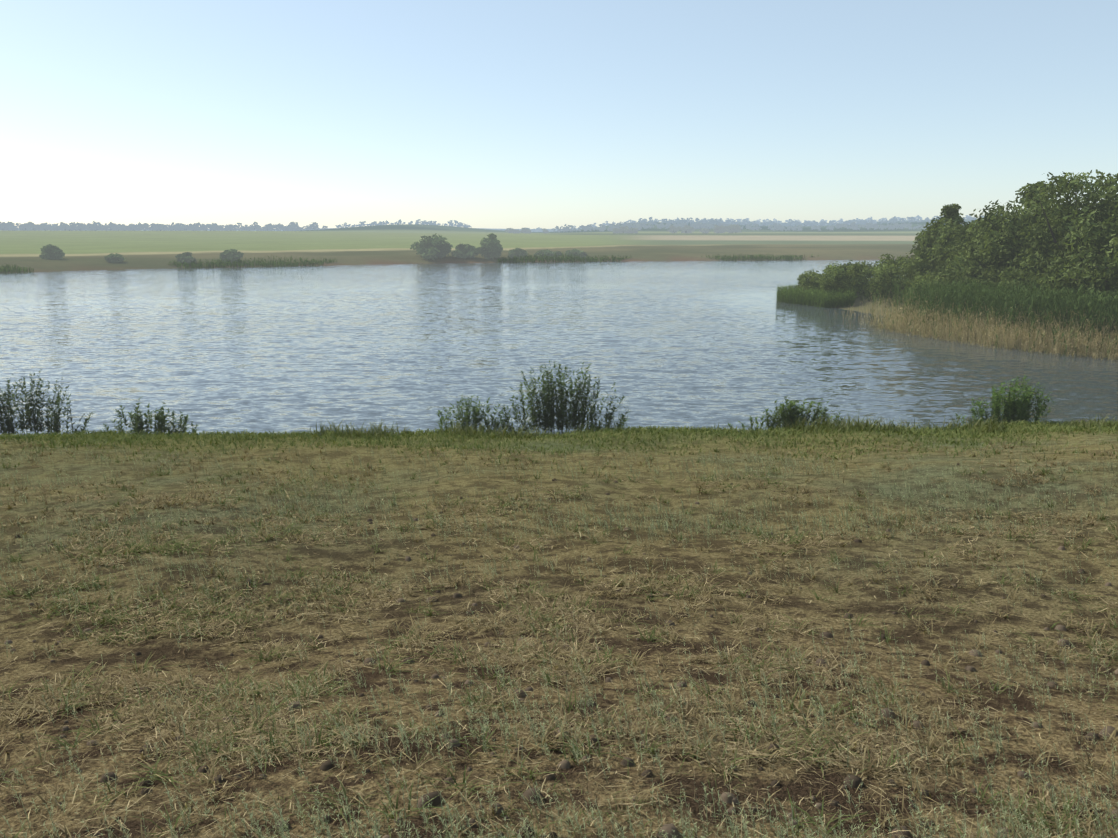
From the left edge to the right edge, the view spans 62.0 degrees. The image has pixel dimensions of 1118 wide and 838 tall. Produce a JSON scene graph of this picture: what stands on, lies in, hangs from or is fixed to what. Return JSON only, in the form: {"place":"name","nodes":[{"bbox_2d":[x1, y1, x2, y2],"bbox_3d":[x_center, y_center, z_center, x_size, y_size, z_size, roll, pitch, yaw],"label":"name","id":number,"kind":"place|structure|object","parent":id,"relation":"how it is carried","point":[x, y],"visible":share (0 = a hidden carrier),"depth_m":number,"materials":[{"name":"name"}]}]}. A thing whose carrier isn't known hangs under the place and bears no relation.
{"place":"outdoors","nodes":[
{"label":"outdoors","id":0,"kind":"place"},
{"bbox_2d":[0,219,1117,837],"bbox_3d":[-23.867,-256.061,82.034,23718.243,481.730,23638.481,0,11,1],"label":"ground","id":1,"kind":"structure","parent":0,"point":[162,249],"depth_m":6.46,"materials":[{"name":"green plant"}]},
{"bbox_2d":[0,215,984,263],"bbox_3d":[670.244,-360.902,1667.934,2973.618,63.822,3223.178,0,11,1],"label":"trees","id":2,"kind":"object","parent":1,"relation":"on","point":[435,246],"materials":[{"name":"green plant"}]},
{"bbox_2d":[0,361,1053,434],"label":"shore weeds","id":3,"kind":"object","parent":1,"relation":"on","point":[550,414],"visible":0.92,"depth_m":20.04,"materials":[{"name":"green plant"}]},
{"bbox_2d":[0,251,1117,360],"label":"reeds","id":4,"kind":"object","parent":1,"relation":"on","point":[1051,321],"visible":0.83,"depth_m":40.50,"materials":[{"name":"green plant"}]},
{"bbox_2d":[0,427,1117,837],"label":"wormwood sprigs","id":5,"kind":"object","parent":1,"relation":"on","point":[658,709],"visible":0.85,"depth_m":4.28,"materials":[{"name":"green plant"}]},
{"bbox_2d":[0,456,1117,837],"bbox_3d":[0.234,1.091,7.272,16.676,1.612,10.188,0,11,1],"label":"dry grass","id":6,"kind":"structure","parent":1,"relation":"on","point":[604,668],"depth_m":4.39,"materials":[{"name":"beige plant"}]},
{"bbox_2d":[4,463,1117,837],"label":"soil clods","id":7,"kind":"object","parent":1,"relation":"on","point":[528,793],"visible":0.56,"depth_m":3.50,"materials":[{"name":"soil"}]},
{"bbox_2d":[795,169,1117,305],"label":"trees","id":8,"kind":"object","parent":1,"relation":"on","point":[1025,233],"depth_m":45.38,"materials":[{"name":"green plant"}]},
{"bbox_2d":[0,259,1117,435],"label":"pond water","id":9,"kind":"structure","parent":0,"point":[415,347],"depth_m":36.71,"materials":[{"name":"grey liquid"}]},
{"bbox_2d":[0,0,1117,228],"label":"sky","id":10,"kind":"structure","parent":0,"point":[491,114],"materials":[{"name":"blue"}]}
]}

